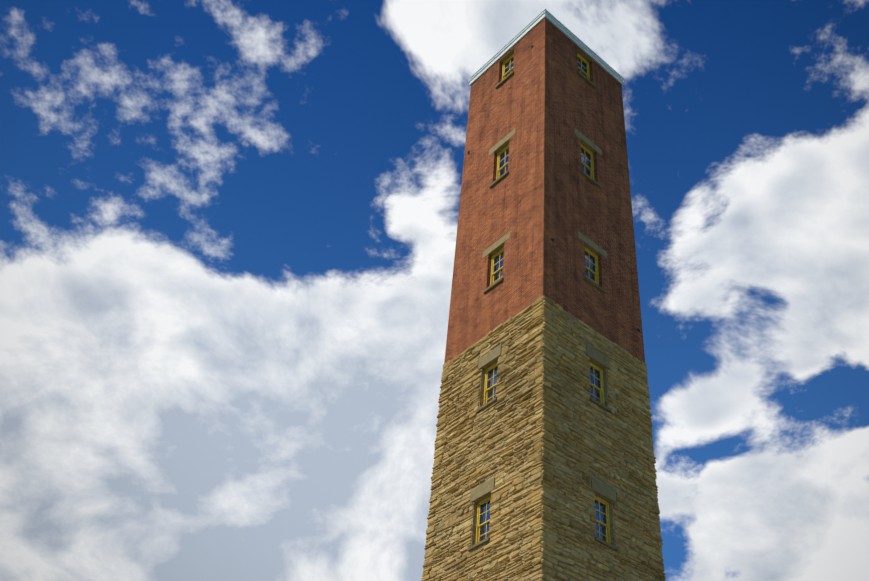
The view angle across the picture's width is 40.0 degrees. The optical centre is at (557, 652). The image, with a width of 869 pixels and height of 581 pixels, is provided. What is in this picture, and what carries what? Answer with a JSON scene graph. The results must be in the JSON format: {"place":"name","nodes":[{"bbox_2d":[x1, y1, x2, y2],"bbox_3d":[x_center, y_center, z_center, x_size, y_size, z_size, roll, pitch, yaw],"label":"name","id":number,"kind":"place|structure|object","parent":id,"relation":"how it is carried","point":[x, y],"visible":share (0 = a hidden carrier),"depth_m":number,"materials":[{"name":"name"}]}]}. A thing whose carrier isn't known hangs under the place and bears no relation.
{"place":"outdoors","nodes":[
{"label":"outdoors","id":0,"kind":"place"},
{"bbox_2d":[0,0,868,580],"label":"sky","id":1,"kind":"structure","parent":0,"point":[228,228],"materials":[{"name":"blue"}]},
{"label":"paved apron","id":2,"kind":"structure","parent":0,"visible":0},
{"bbox_2d":[429,18,659,580],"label":"shot tower walls","id":3,"kind":"structure","parent":2,"relation":"on","point":[545,99],"depth_m":36.58,"materials":[{"name":"red brick"}]},
{"bbox_2d":[467,48,617,551],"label":"shot tower lintels","id":4,"kind":"object","parent":3,"relation":"in","point":[604,492],"depth_m":34.67,"materials":[{"name":"beige stone"}]},
{"bbox_2d":[475,53,610,543],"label":"window frames","id":5,"kind":"structure","parent":3,"relation":"in","point":[485,399],"depth_m":34.63,"materials":[{"name":"yellow wood"}]},
{"bbox_2d":[480,56,605,540],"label":"window panes","id":6,"kind":"structure","parent":5,"relation":"in","point":[591,275],"depth_m":34.44,"materials":[{"name":"clear glass"}]},
{"bbox_2d":[421,295,665,580],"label":"shot tower rubble stones","id":7,"kind":"object","parent":3,"relation":"attached to","point":[543,333],"visible":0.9,"depth_m":32.91,"materials":[{"name":"stone"}]},
{"bbox_2d":[468,9,624,85],"bbox_3d":[-0.391,-19.844,41.189,3.871,0.280,3.871,22,-32,-40],"label":"roof edge","id":8,"kind":"object","parent":3,"relation":"on","point":[561,27],"visible":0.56,"depth_m":39.90,"materials":[{"name":"white metal"}]},
{"bbox_2d":[467,45,639,331],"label":"shot tower tie anchors","id":9,"kind":"object","parent":3,"relation":"attached to","point":[552,239],"visible":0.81,"depth_m":36.62,"materials":[{"name":"metal"}]}
]}

